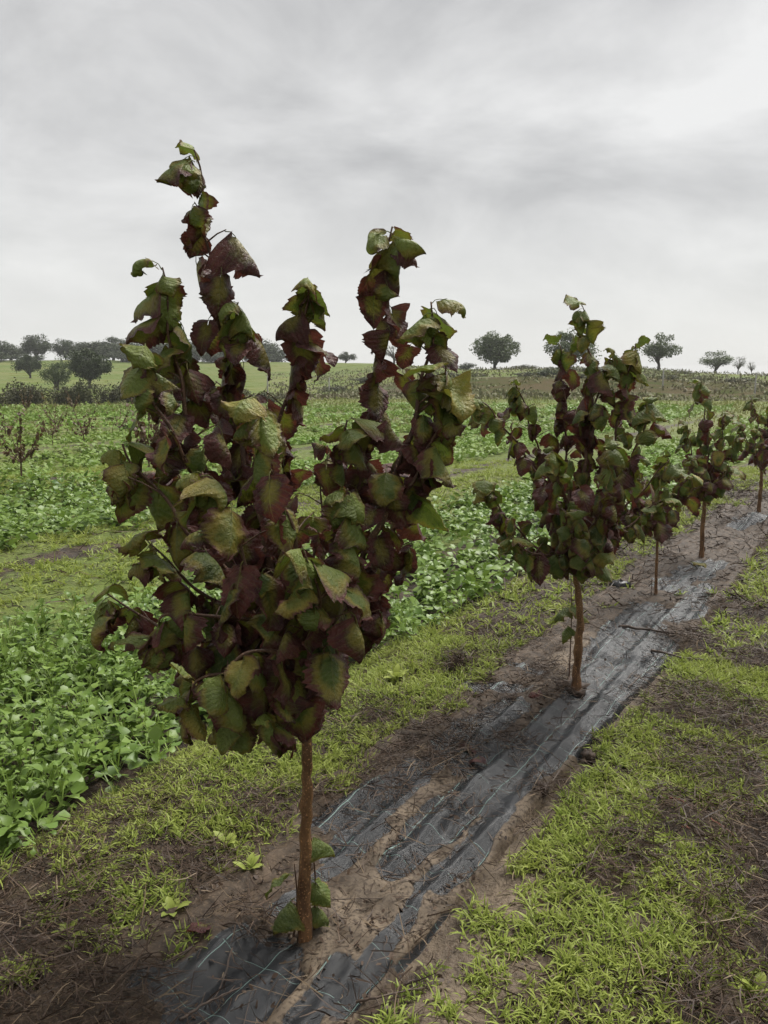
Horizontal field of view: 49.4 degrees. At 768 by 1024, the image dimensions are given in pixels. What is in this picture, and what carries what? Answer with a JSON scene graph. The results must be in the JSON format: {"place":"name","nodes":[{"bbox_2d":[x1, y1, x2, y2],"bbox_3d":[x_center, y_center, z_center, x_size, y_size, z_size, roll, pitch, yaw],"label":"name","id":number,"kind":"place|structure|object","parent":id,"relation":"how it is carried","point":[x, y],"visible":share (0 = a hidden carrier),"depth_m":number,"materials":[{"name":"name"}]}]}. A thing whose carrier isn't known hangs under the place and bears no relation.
{"place":"outdoors","nodes":[
{"label":"outdoors","id":0,"kind":"place"},
{"bbox_2d":[0,360,767,1023],"bbox_3d":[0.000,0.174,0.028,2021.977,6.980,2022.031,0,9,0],"label":"ground","id":1,"kind":"structure","parent":0,"point":[256,382],"depth_m":3.54,"materials":[{"name":"plant"}]},
{"bbox_2d":[0,351,7,360],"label":"bush","id":2,"kind":"object","parent":1,"relation":"on","point":[3,356],"visible":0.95,"depth_m":159.16,"materials":[{"name":"green plant"}]},
{"bbox_2d":[0,392,13,405],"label":"hedge shrub","id":3,"kind":"object","parent":1,"relation":"on","point":[5,399],"visible":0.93,"depth_m":44.22,"materials":[{"name":"green plant"}]},
{"bbox_2d":[0,406,18,435],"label":"young hazel","id":4,"kind":"object","parent":1,"relation":"on","point":[1,428],"visible":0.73,"depth_m":21.98,"materials":[{"name":"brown plant"}]},
{"bbox_2d":[0,341,20,359],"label":"oak tree","id":5,"kind":"object","parent":1,"relation":"on","point":[6,349],"visible":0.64,"depth_m":164.94,"materials":[{"name":"green plant"}]},
{"bbox_2d":[3,344,28,359],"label":"oak tree","id":6,"kind":"object","parent":1,"relation":"on","point":[19,349],"visible":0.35,"depth_m":172.87,"materials":[{"name":"green plant"}]},
{"bbox_2d":[0,377,33,404],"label":"hedge shrub","id":7,"kind":"object","parent":1,"relation":"on","point":[14,391],"visible":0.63,"depth_m":47.26,"materials":[{"name":"green plant"}]},
{"bbox_2d":[0,409,45,475],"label":"young hazel","id":8,"kind":"object","parent":1,"relation":"on","point":[30,453],"visible":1,"depth_m":12.79,"materials":[{"name":"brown plant"}]},
{"bbox_2d":[5,353,44,361],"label":"bush","id":9,"kind":"object","parent":1,"relation":"on","point":[39,357],"visible":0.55,"depth_m":160.65,"materials":[{"name":"green plant"}]},
{"bbox_2d":[19,384,32,409],"bbox_3d":[-14.885,-4.665,34.753,0.519,1.350,0.576,-2,9,-13],"label":"young hazel","id":10,"kind":"object","parent":1,"relation":"on","point":[26,402],"visible":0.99,"depth_m":34.68,"materials":[{"name":"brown plant"}]},
{"bbox_2d":[10,354,41,377],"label":"oak tree","id":11,"kind":"object","parent":1,"relation":"on","point":[30,365],"visible":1,"depth_m":106.86,"materials":[{"name":"green plant"}]},
{"bbox_2d":[16,382,51,403],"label":"hedge shrub","id":12,"kind":"object","parent":1,"relation":"on","point":[37,397],"visible":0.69,"depth_m":47.45,"materials":[{"name":"green plant"}]},
{"bbox_2d":[20,334,54,355],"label":"oak tree","id":13,"kind":"object","parent":1,"relation":"on","point":[33,345],"visible":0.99,"depth_m":167.66,"materials":[{"name":"green plant"}]},
{"bbox_2d":[40,393,67,430],"bbox_3d":[-9.678,-2.931,24.515,0.795,1.189,0.838,-1,9,-5],"label":"young hazel","id":14,"kind":"object","parent":1,"relation":"on","point":[50,419],"visible":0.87,"depth_m":24.43,"materials":[{"name":"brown plant"}]},
{"bbox_2d":[39,398,69,444],"bbox_3d":[-7.738,-2.093,19.396,0.778,1.163,0.820,8,12,40],"label":"young hazel","id":15,"kind":"object","parent":1,"relation":"on","point":[54,426],"visible":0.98,"depth_m":19.44,"materials":[{"name":"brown plant"}]},
{"bbox_2d":[37,358,73,389],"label":"oak tree","id":16,"kind":"object","parent":1,"relation":"on","point":[55,373],"visible":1,"depth_m":77.12,"materials":[{"name":"green plant"}]},
{"bbox_2d":[46,382,77,404],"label":"hedge shrub","id":17,"kind":"object","parent":1,"relation":"on","point":[61,398],"visible":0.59,"depth_m":47.47,"materials":[{"name":"green plant"}]},
{"bbox_2d":[50,338,75,359],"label":"oak tree","id":18,"kind":"object","parent":1,"relation":"on","point":[66,347],"visible":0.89,"depth_m":173.72,"materials":[{"name":"green plant"}]},
{"bbox_2d":[51,919,85,935],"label":"broadleaf weed","id":19,"kind":"object","parent":1,"relation":"on","point":[73,924],"visible":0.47,"depth_m":2.47,"materials":[{"name":"green plant"}]},
{"bbox_2d":[65,390,79,411],"bbox_3d":[-13.694,-4.847,36.759,0.621,1.029,0.725,-4,10,-26],"label":"young hazel","id":20,"kind":"object","parent":1,"relation":"on","point":[75,403],"visible":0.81,"depth_m":36.69,"materials":[{"name":"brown plant"}]},
{"bbox_2d":[63,377,101,404],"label":"hedge shrub","id":21,"kind":"object","parent":1,"relation":"on","point":[85,393],"visible":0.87,"depth_m":46.97,"materials":[{"name":"green plant"}]},
{"bbox_2d":[67,401,99,441],"bbox_3d":[-7.027,-2.090,19.528,0.720,1.134,0.760,-1,9,-4],"label":"young hazel","id":22,"kind":"object","parent":1,"relation":"on","point":[86,433],"visible":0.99,"depth_m":19.57,"materials":[{"name":"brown plant"}]},
{"bbox_2d":[59,347,113,387],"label":"oak tree","id":23,"kind":"object","parent":1,"relation":"on","point":[98,363],"visible":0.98,"depth_m":81.09,"materials":[{"name":"green plant"}]},
{"bbox_2d":[74,341,119,358],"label":"oak tree","id":24,"kind":"object","parent":1,"relation":"on","point":[102,349],"visible":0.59,"depth_m":171.28,"materials":[{"name":"green plant"}]},
{"bbox_2d":[91,381,122,403],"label":"hedge shrub","id":25,"kind":"object","parent":1,"relation":"on","point":[110,397],"visible":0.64,"depth_m":49.00,"materials":[{"name":"green plant"}]},
{"bbox_2d":[92,336,135,359],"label":"oak tree","id":26,"kind":"object","parent":1,"relation":"on","point":[112,340],"visible":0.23,"depth_m":179.65,"materials":[{"name":"green plant"}]},
{"bbox_2d":[101,352,127,361],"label":"bush","id":27,"kind":"object","parent":1,"relation":"on","point":[122,357],"visible":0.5,"depth_m":166.53,"materials":[{"name":"green plant"}]},
{"bbox_2d":[105,398,132,431],"bbox_3d":[-7.727,-2.745,24.302,0.820,1.163,0.778,-5,11,-29],"label":"young hazel","id":28,"kind":"object","parent":1,"relation":"on","point":[123,424],"visible":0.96,"depth_m":24.24,"materials":[{"name":"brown plant"}]},
{"bbox_2d":[112,381,133,403],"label":"hedge shrub","id":29,"kind":"object","parent":1,"relation":"on","point":[117,394],"visible":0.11,"depth_m":48.20,"materials":[{"name":"green plant"}]},
{"bbox_2d":[125,400,165,466],"bbox_3d":[-3.987,-1.515,14.091,0.692,1.799,0.767,-5,10,-26],"label":"young hazel","id":30,"kind":"object","parent":1,"relation":"on","point":[141,434],"visible":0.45,"depth_m":14.04,"materials":[{"name":"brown plant"}]},
{"bbox_2d":[134,343,168,353],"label":"oak tree","id":31,"kind":"object","parent":1,"relation":"on","point":[158,348],"visible":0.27,"depth_m":173.74,"materials":[{"name":"green plant"}]},
{"bbox_2d":[192,348,197,355],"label":"oak tree","id":32,"kind":"object","parent":1,"relation":"on","point":[194,352],"visible":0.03,"depth_m":184.74,"materials":[{"name":"green plant"}]},
{"bbox_2d":[188,339,208,361],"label":"oak tree","id":33,"kind":"object","parent":1,"relation":"on","point":[196,357],"visible":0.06,"depth_m":190.61,"materials":[{"name":"green plant"}]},
{"bbox_2d":[195,348,223,361],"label":"oak tree","id":34,"kind":"object","parent":1,"relation":"on","point":[208,358],"visible":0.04,"depth_m":178.64,"materials":[{"name":"green plant"}]},
{"bbox_2d":[201,352,223,361],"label":"bush","id":35,"kind":"object","parent":1,"relation":"on","point":[213,358],"visible":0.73,"depth_m":169.70,"materials":[{"name":"green plant"}]},
{"bbox_2d":[213,831,236,844],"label":"broadleaf weed","id":36,"kind":"object","parent":1,"relation":"on","point":[229,836],"visible":0.67,"depth_m":2.92,"materials":[{"name":"green plant"}]},
{"bbox_2d":[0,584,477,860],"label":"cover crop","id":37,"kind":"object","parent":1,"relation":"on","point":[50,714],"visible":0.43,"depth_m":4.09,"materials":[{"name":"green plant"}]},
{"bbox_2d":[243,386,257,396],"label":"hedge shrub","id":38,"kind":"object","parent":1,"relation":"on","point":[245,390],"visible":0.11,"depth_m":49.75,"materials":[{"name":"green plant"}]},
{"bbox_2d":[243,338,279,361],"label":"oak tree","id":39,"kind":"object","parent":1,"relation":"on","point":[268,344],"visible":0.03,"depth_m":193.04,"materials":[{"name":"green plant"}]},
{"bbox_2d":[252,390,285,403],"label":"hedge shrub","id":40,"kind":"object","parent":1,"relation":"on","point":[271,398],"visible":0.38,"depth_m":47.98,"materials":[{"name":"green plant"}]},
{"bbox_2d":[265,346,287,361],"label":"oak tree","id":41,"kind":"object","parent":1,"relation":"on","point":[276,356],"visible":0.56,"depth_m":179.84,"materials":[{"name":"green plant"}]},
{"bbox_2d":[91,140,481,942],"bbox_3d":[-0.257,0.192,2.256,1.009,2.268,1.056,0,9,0],"label":"hazel tree","id":42,"kind":"object","parent":1,"relation":"on","point":[287,624],"visible":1,"depth_m":2.05,"materials":[{"name":"green plant"}]},
{"bbox_2d":[319,384,348,391],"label":"bank shrub","id":43,"kind":"object","parent":1,"relation":"on","point":[335,388],"visible":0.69,"depth_m":73.61,"materials":[{"name":"green plant"}]},
{"bbox_2d":[0,465,675,626],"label":"cover crop","id":44,"kind":"object","parent":1,"relation":"on","point":[464,575],"visible":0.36,"depth_m":8.76,"materials":[{"name":"green plant"}]},
{"bbox_2d":[338,351,357,362],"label":"oak tree","id":45,"kind":"object","parent":1,"relation":"on","point":[346,357],"visible":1,"depth_m":166.25,"materials":[{"name":"green plant"}]},
{"bbox_2d":[349,377,367,381],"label":"bank shrub","id":46,"kind":"object","parent":1,"relation":"on","point":[361,378],"visible":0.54,"depth_m":79.98,"materials":[{"name":"green plant"}]},
{"bbox_2d":[0,424,759,490],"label":"cover crop","id":47,"kind":"object","parent":1,"relation":"on","point":[489,445],"visible":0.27,"depth_m":18.38,"materials":[{"name":"plant"}]},
{"bbox_2d":[0,609,767,1023],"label":"dead weeds","id":48,"kind":"object","parent":1,"relation":"on","point":[420,727],"visible":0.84,"depth_m":2.88,"materials":[{"name":"plant"}]},
{"bbox_2d":[0,486,767,1023],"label":"weed fabric","id":49,"kind":"object","parent":1,"relation":"on","point":[218,946],"visible":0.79,"depth_m":2.94,"materials":[{"name":"fabric"}]},
{"bbox_2d":[69,894,194,976],"bbox_3d":[-0.643,1.226,2.394,0.262,0.040,0.427,4,10,25],"label":"twig","id":50,"kind":"object","parent":49,"relation":"on","point":[152,965],"visible":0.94,"depth_m":2.29,"materials":[{"name":"wood"}]},
{"bbox_2d":[127,940,198,969],"bbox_3d":[-0.594,1.242,2.317,0.222,0.021,0.062,-8,12,-41],"label":"twig","id":51,"kind":"object","parent":49,"relation":"on","point":[168,959],"visible":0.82,"depth_m":2.30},
{"bbox_2d":[161,896,191,916],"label":"broadleaf weed","id":52,"kind":"object","parent":49,"relation":"on","point":[170,902],"visible":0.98,"depth_m":2.56,"materials":[{"name":"green plant"}]},
{"bbox_2d":[186,922,210,932],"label":"fallen leaf","id":53,"kind":"object","parent":49,"relation":"on","point":[194,926],"visible":0.99,"depth_m":2.43,"materials":[{"name":"plant"}]},
{"bbox_2d":[179,986,240,1020],"bbox_3d":[-0.458,1.266,2.172,0.180,0.018,0.035,-8,13,-42],"label":"twig","id":54,"kind":"object","parent":49,"relation":"on","point":[182,1018],"visible":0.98,"depth_m":2.16,"materials":[{"name":"wood"}]},
{"bbox_2d":[209,948,232,1004],"bbox_3d":[-0.435,1.257,2.266,0.017,0.015,0.206,1,9,6],"label":"twig","id":55,"kind":"object","parent":49,"relation":"on","point":[223,976],"visible":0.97,"depth_m":2.26,"materials":[{"name":"wood"}]},
{"bbox_2d":[219,921,270,945],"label":"twig","id":56,"kind":"object","parent":49,"relation":"on","point":[242,925],"visible":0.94,"depth_m":2.44,"materials":[{"name":"wood"}]},
{"bbox_2d":[233,852,263,869],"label":"broadleaf weed","id":57,"kind":"object","parent":49,"relation":"on","point":[251,859],"visible":0.84,"depth_m":2.77,"materials":[{"name":"green plant"}]},
{"bbox_2d":[265,864,305,936],"bbox_3d":[-0.281,1.138,2.417,0.116,0.256,0.102,0,9,0],"label":"hazel sucker","id":58,"kind":"object","parent":49,"relation":"on","point":[287,919],"visible":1,"depth_m":2.39,"materials":[{"name":"green plant"}]},
{"bbox_2d":[309,834,334,929],"bbox_3d":[-0.194,1.088,2.438,0.083,0.340,0.086,-4,10,-23],"label":"hazel sucker","id":59,"kind":"object","parent":49,"relation":"on","point":[320,893],"visible":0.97,"depth_m":2.42,"materials":[{"name":"green plant"}]},
{"bbox_2d":[331,898,427,899],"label":"twig","id":60,"kind":"object","parent":49,"relation":"on","point":[367,898],"visible":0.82,"depth_m":2.58,"materials":[{"name":"wood"}]},
{"bbox_2d":[356,984,423,1005],"bbox_3d":[0.024,1.254,2.152,0.186,0.036,0.067,-2,10,-14],"label":"twig","id":61,"kind":"object","parent":49,"relation":"on","point":[370,998],"visible":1,"depth_m":2.15,"materials":[{"name":"wood"}]},
{"bbox_2d":[384,867,478,884],"bbox_3d":[0.152,1.177,2.702,0.305,0.022,0.108,0,9,0],"label":"twig","id":62,"kind":"object","parent":49,"relation":"on","point":[428,879],"visible":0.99,"depth_m":2.68,"materials":[{"name":"wood"}]},
{"bbox_2d":[459,741,475,753],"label":"fallen leaf","id":63,"kind":"object","parent":49,"relation":"on","point":[463,744],"visible":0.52,"depth_m":3.65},
{"bbox_2d":[469,755,485,763],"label":"fallen leaf","id":64,"kind":"object","parent":49,"relation":"on","point":[479,758],"visible":1,"depth_m":3.51,"materials":[{"name":"plant"}]},
{"bbox_2d":[528,689,541,698],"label":"fallen leaf","id":65,"kind":"object","parent":49,"relation":"on","point":[533,695],"visible":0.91,"depth_m":4.21,"materials":[{"name":"plant"}]},
{"bbox_2d":[554,579,588,675],"bbox_3d":[0.970,0.560,4.357,0.158,0.720,0.136,-4,10,-25],"label":"hazel sucker","id":66,"kind":"object","parent":49,"relation":"on","point":[568,632],"visible":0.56,"depth_m":4.34,"materials":[{"name":"green plant"}]},
{"bbox_2d":[628,674,663,686],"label":"twig","id":67,"kind":"object","parent":49,"relation":"on","point":[640,677],"visible":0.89,"depth_m":4.42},
{"bbox_2d":[618,625,699,634],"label":"twig","id":68,"kind":"object","parent":49,"relation":"on","point":[637,628],"visible":0.53,"depth_m":5.28,"materials":[{"name":"wood"}]},
{"bbox_2d":[651,649,703,660],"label":"twig","id":69,"kind":"object","parent":49,"relation":"on","point":[662,652],"visible":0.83,"depth_m":4.79,"materials":[{"name":"wood"}]},
{"bbox_2d":[691,561,708,567],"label":"fallen leaf","id":70,"kind":"object","parent":49,"relation":"on","point":[701,564],"visible":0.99,"depth_m":7.11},
{"bbox_2d":[0,631,767,1023],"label":"grass","id":71,"kind":"structure","parent":1,"relation":"on","point":[758,677],"depth_m":2.89,"materials":[{"name":"plant"}]},
{"bbox_2d":[0,401,767,434],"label":"cover crop","id":72,"kind":"object","parent":1,"relation":"on","point":[549,411],"visible":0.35,"depth_m":33.62,"materials":[{"name":"plant"}]},
{"bbox_2d":[0,574,767,1023],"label":"leaf litter","id":73,"kind":"object","parent":1,"relation":"on","point":[332,1018],"visible":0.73,"depth_m":2.72,"materials":[{"name":"plant"}]},
{"bbox_2d":[0,392,767,454],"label":"tall grass","id":74,"kind":"structure","parent":1,"relation":"on","point":[546,399],"depth_m":41.41,"materials":[{"name":"plant"}]},
{"bbox_2d":[0,598,767,1023],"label":"soil crumbs","id":75,"kind":"object","parent":1,"relation":"on","point":[456,880],"visible":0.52,"depth_m":2.75,"materials":[{"name":"soil"}]},
{"bbox_2d":[0,470,767,638],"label":"dead weeds","id":76,"kind":"object","parent":1,"relation":"on","point":[674,556],"visible":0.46,"depth_m":6.97,"materials":[{"name":"plant"}]},
{"bbox_2d":[385,346,395,363],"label":"bare tree","id":77,"kind":"object","parent":1,"relation":"on","point":[390,354],"visible":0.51,"depth_m":147.16,"materials":[{"name":"grey plant"}]},
{"bbox_2d":[384,663,408,678],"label":"broadleaf weed","id":78,"kind":"object","parent":1,"relation":"on","point":[396,670],"visible":0.98,"depth_m":4.46,"materials":[{"name":"green plant"}]},
{"bbox_2d":[428,643,488,677],"bbox_3d":[0.397,0.852,4.620,0.358,0.222,0.442,3,10,18],"label":"root clump","id":79,"kind":"object","parent":1,"relation":"on","point":[456,661],"visible":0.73,"depth_m":4.58,"materials":[{"name":"plant"}]},
{"bbox_2d":[458,362,476,369],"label":"bush","id":80,"kind":"object","parent":1,"relation":"on","point":[468,366],"visible":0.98,"depth_m":113.35,"materials":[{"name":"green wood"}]},
{"bbox_2d":[469,330,520,369],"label":"round tree","id":81,"kind":"object","parent":1,"relation":"on","point":[491,348],"visible":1,"depth_m":107.70,"materials":[{"name":"green plant"}]},
{"bbox_2d":[263,365,767,400],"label":"scrub","id":82,"kind":"object","parent":1,"relation":"on","point":[334,394],"visible":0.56,"depth_m":67.19,"materials":[{"name":"green plant"}]},
{"bbox_2d":[514,371,537,375],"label":"bank shrub","id":83,"kind":"object","parent":1,"relation":"on","point":[525,374],"visible":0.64,"depth_m":74.19,"materials":[{"name":"green plant"}]},
{"bbox_2d":[513,364,538,368],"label":"bush","id":84,"kind":"object","parent":1,"relation":"on","point":[523,365],"visible":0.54,"depth_m":112.37,"materials":[{"name":"green plant"}]},
{"bbox_2d":[512,805,559,836],"bbox_3d":[0.565,1.116,3.028,0.036,0.024,0.312,9,13,44],"label":"twig","id":85,"kind":"object","parent":1,"relation":"on","point":[534,820],"visible":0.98,"depth_m":3.01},
{"bbox_2d":[533,780,549,797],"bbox_3d":[0.615,1.086,3.288,0.080,0.076,0.090,5,10,26],"label":"soil clod","id":86,"kind":"object","parent":1,"relation":"on","point":[543,783],"visible":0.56,"depth_m":3.26,"materials":[{"name":"soil"}]},
{"bbox_2d":[528,367,558,376],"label":"bush","id":87,"kind":"object","parent":1,"relation":"on","point":[544,372],"visible":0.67,"depth_m":71.18,"materials":[{"name":"green plant"}]},
{"bbox_2d":[542,328,601,367],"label":"round tree","id":88,"kind":"object","parent":1,"relation":"on","point":[563,341],"visible":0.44,"depth_m":95.06,"materials":[{"name":"green plant"}]},
{"bbox_2d":[556,676,590,697],"bbox_3d":[0.967,0.908,4.299,0.176,0.110,0.158,5,11,28],"label":"soil clod","id":89,"kind":"object","parent":1,"relation":"on","point":[581,693],"visible":0.47,"depth_m":4.28,"materials":[{"name":"soil"}]},
{"bbox_2d":[468,294,693,694],"bbox_3d":[0.970,-0.026,4.092,0.933,2.049,0.929,5,10,26],"label":"hazel tree","id":90,"kind":"object","parent":1,"relation":"on","point":[584,523],"visible":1,"depth_m":3.95,"materials":[{"name":"green plant"}]},
{"bbox_2d":[580,747,595,764],"bbox_3d":[0.876,1.042,3.578,0.069,0.063,0.073,0,9,0],"label":"soil clod","id":91,"kind":"object","parent":1,"relation":"on","point":[587,753],"visible":0.91,"depth_m":3.56,"materials":[{"name":"soil"}]},
{"bbox_2d":[609,578,630,588],"bbox_3d":[1.807,0.564,6.378,0.131,0.124,0.138,-4,10,-22],"label":"irrigation cap","id":92,"kind":"object","parent":1,"relation":"on","point":[620,583],"visible":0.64,"depth_m":6.34,"materials":[{"name":"black plastic"}]},
{"bbox_2d":[634,332,682,368],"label":"round tree","id":93,"kind":"object","parent":1,"relation":"on","point":[658,353],"visible":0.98,"depth_m":103.75,"materials":[{"name":"green plant"}]},
{"bbox_2d":[632,450,703,594],"bbox_3d":[1.953,0.117,6.011,0.729,1.135,0.488,-4,10,-24],"label":"hazel tree","id":94,"kind":"object","parent":1,"relation":"on","point":[681,492],"visible":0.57,"depth_m":5.90,"materials":[{"name":"green plant"}]},
{"bbox_2d":[658,374,678,379],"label":"bank shrub","id":95,"kind":"object","parent":1,"relation":"on","point":[673,377],"visible":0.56,"depth_m":69.81,"materials":[{"name":"green plant"}]},
{"bbox_2d":[671,379,745,556],"bbox_3d":[2.819,-0.330,7.235,0.603,1.622,0.885,6,11,32],"label":"hazel tree","id":96,"kind":"object","parent":1,"relation":"on","point":[716,484],"visible":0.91,"depth_m":7.16,"materials":[{"name":"green plant"}]},
{"bbox_2d":[699,350,734,373],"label":"round tree","id":97,"kind":"object","parent":1,"relation":"on","point":[717,362],"visible":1,"depth_m":116.84,"materials":[{"name":"green plant"}]},
{"bbox_2d":[710,818,739,839],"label":"twig","id":98,"kind":"object","parent":1,"relation":"on","point":[723,826],"visible":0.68,"depth_m":2.97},
{"bbox_2d":[722,377,753,381],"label":"bank shrub","id":99,"kind":"object","parent":1,"relation":"on","point":[741,379],"visible":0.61,"depth_m":69.30,"materials":[{"name":"green plant"}]},
{"bbox_2d":[731,356,745,373],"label":"bare tree","id":100,"kind":"object","parent":1,"relation":"on","point":[739,366],"visible":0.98,"depth_m":121.72,"materials":[{"name":"grey plant"}]},
{"bbox_2d":[714,845,767,905],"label":"twig","id":101,"kind":"object","parent":1,"relation":"on","point":[737,867],"visible":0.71,"depth_m":2.74,"materials":[{"name":"wood"}]},
{"bbox_2d":[730,398,767,511],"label":"hazel tree","id":102,"kind":"object","parent":1,"relation":"on","point":[759,458],"visible":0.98,"depth_m":9.53,"materials":[{"name":"green plant"}]},
{"bbox_2d":[747,361,755,374],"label":"bare tree","id":103,"kind":"object","parent":1,"relation":"on","point":[750,367],"visible":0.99,"depth_m":122.92,"materials":[{"name":"grey plant"}]},
{"bbox_2d":[737,972,767,993],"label":"broadleaf weed","id":104,"kind":"object","parent":1,"relation":"on","point":[762,976],"visible":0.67,"depth_m":2.27,"materials":[{"name":"green plant"}]},
{"bbox_2d":[754,372,756,396],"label":"fence post","id":105,"kind":"object","parent":1,"relation":"on","point":[755,383],"visible":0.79,"depth_m":54.26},
{"bbox_2d":[0,0,767,374],"label":"sky","id":106,"kind":"structure","parent":0,"point":[611,156],"materials":[{"name":"grey"}]}
]}

